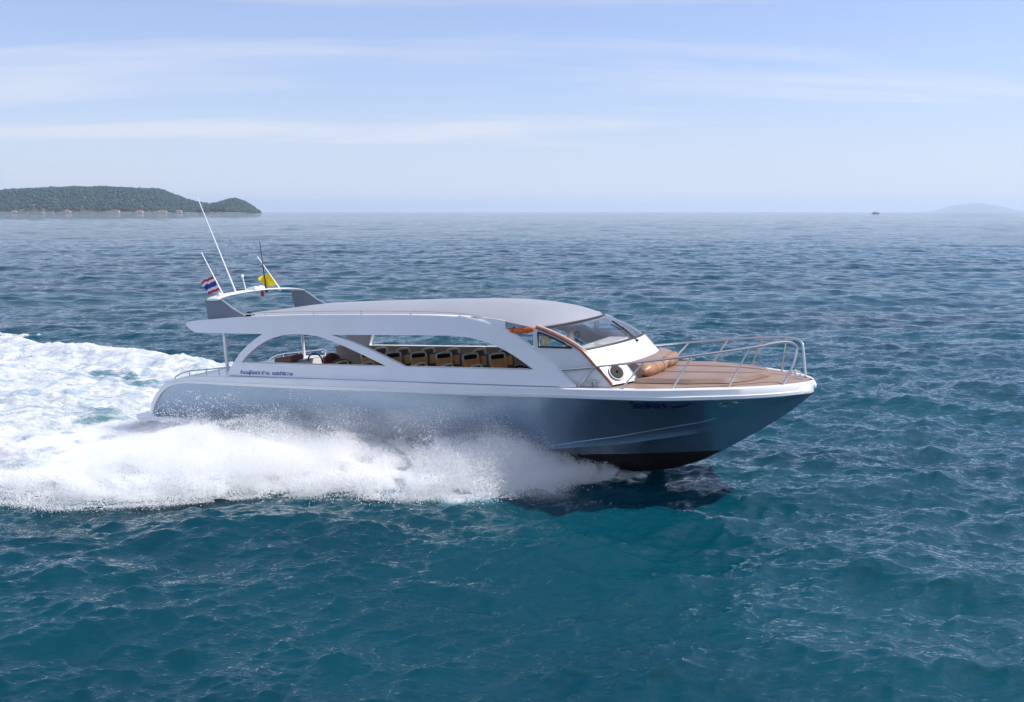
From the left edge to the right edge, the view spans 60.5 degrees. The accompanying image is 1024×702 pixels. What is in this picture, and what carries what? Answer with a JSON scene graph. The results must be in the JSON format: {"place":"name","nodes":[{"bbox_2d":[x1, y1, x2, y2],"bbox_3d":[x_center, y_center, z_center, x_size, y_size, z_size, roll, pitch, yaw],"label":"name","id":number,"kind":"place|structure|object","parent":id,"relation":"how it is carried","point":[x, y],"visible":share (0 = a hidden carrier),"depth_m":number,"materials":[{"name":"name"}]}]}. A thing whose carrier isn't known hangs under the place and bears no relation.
{"place":"outdoors","nodes":[
{"label":"outdoors","id":0,"kind":"place"},
{"bbox_2d":[0,212,247,212],"bbox_3d":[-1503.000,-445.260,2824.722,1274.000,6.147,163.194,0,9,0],"label":"beach","id":1,"kind":"structure","parent":0,"point":[126,212],"depth_m":2765.73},
{"bbox_2d":[0,192,249,212],"bbox_3d":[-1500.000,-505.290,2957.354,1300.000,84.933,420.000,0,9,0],"label":"hill","id":2,"kind":"structure","parent":0,"point":[35,209],"depth_m":2773.91,"materials":[{"name":"green plant"}]},
{"bbox_2d":[0,185,260,212],"bbox_3d":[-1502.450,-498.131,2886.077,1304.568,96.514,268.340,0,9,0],"label":"forest","id":3,"kind":"object","parent":2,"relation":"on","point":[14,198],"visible":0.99,"depth_m":2838.00,"materials":[{"name":"green plant"}]},
{"bbox_2d":[0,212,1023,701],"bbox_3d":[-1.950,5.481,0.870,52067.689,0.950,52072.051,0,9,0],"label":"water","id":4,"kind":"structure","parent":0,"point":[850,528],"depth_m":16.69,"materials":[{"name":"teal liquid"}]},
{"bbox_2d":[0,387,619,516],"label":"spray","id":5,"kind":"object","parent":4,"relation":"on","point":[463,470],"depth_m":17.81,"materials":[{"name":"white liquid"}]},
{"bbox_2d":[136,197,816,470],"bbox_3d":[-1.559,-0.648,20.642,16.568,6.574,4.292,1,7,25],"label":"speedboat","id":6,"kind":"object","parent":4,"relation":"on","point":[589,401],"visible":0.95,"depth_m":18.67,"materials":[{"name":"paint"}]},
{"bbox_2d":[201,276,219,294],"bbox_3d":[-7.505,-1.637,21.884,0.590,0.473,0.092,1,7,25],"label":"flag","id":7,"kind":"object","parent":6,"relation":"attached to","point":[209,285],"visible":1,"depth_m":21.86,"materials":[{"name":"multicoloured fabric"}]},
{"bbox_2d":[258,274,275,287],"bbox_3d":[-6.560,-1.892,23.589,0.591,0.389,0.145,1,7,25],"label":"flag","id":8,"kind":"object","parent":6,"relation":"attached to","point":[269,280],"visible":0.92,"depth_m":23.55,"materials":[{"name":"yellow fabric"}]},
{"bbox_2d":[537,331,571,348],"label":"side window","id":9,"kind":"structure","parent":6,"relation":"in","point":[569,347],"depth_m":17.56,"materials":[{"name":"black glass"}]},
{"bbox_2d":[598,319,622,329],"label":"side window","id":10,"kind":"structure","parent":6,"relation":"in","point":[603,319],"depth_m":20.91,"materials":[{"name":"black glass"}]},
{"bbox_2d":[628,348,671,376],"bbox_3d":[2.992,0.250,18.762,0.527,0.384,2.620,1,7,25],"label":"back cushion","id":11,"kind":"object","parent":6,"relation":"on","point":[661,353],"visible":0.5,"depth_m":18.19,"materials":[{"name":"brown leather"}]},
{"bbox_2d":[630,372,769,383],"bbox_3d":[3.710,0.511,17.558,2.610,0.109,1.382,1,7,25],"label":"sun pad","id":12,"kind":"object","parent":6,"relation":"on","point":[684,378],"visible":0.81,"depth_m":17.25,"materials":[{"name":"brown leather"}]},
{"bbox_2d":[640,360,667,376],"bbox_3d":[2.929,0.333,17.980,0.285,0.284,1.233,5,10,29],"label":"bolster","id":13,"kind":"object","parent":12,"relation":"on","point":[651,368],"visible":0.86,"depth_m":17.66,"materials":[{"name":"orange leather"}]},
{"bbox_2d":[662,366,769,374],"bbox_3d":[4.012,0.415,18.214,2.610,0.099,0.923,1,7,25],"label":"sun pad","id":14,"kind":"object","parent":6,"relation":"on","point":[701,369],"visible":0.59,"depth_m":18.04,"materials":[{"name":"brown leather"}]},
{"bbox_2d":[673,361,770,374],"bbox_3d":[4.316,0.338,18.872,2.610,0.109,1.382,1,7,25],"label":"sun pad","id":15,"kind":"object","parent":6,"relation":"on","point":[707,363],"visible":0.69,"depth_m":18.84,"materials":[{"name":"brown leather"}]},
{"bbox_2d":[663,352,678,366],"bbox_3d":[3.461,0.181,19.128,0.285,0.300,1.273,3,10,19],"label":"bolster","id":16,"kind":"object","parent":15,"relation":"on","point":[673,361],"visible":0.69,"depth_m":18.80,"materials":[{"name":"orange leather"}]},
{"bbox_2d":[0,0,1023,211],"label":"sky","id":17,"kind":"structure","parent":0,"point":[270,105],"materials":[{"name":"blue"}]},
{"bbox_2d":[922,203,1023,211],"bbox_3d":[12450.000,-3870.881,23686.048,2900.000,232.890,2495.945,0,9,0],"label":"hill","id":18,"kind":"structure","parent":0,"point":[978,207],"depth_m":23050.35,"materials":[{"name":"blue"}]}
]}

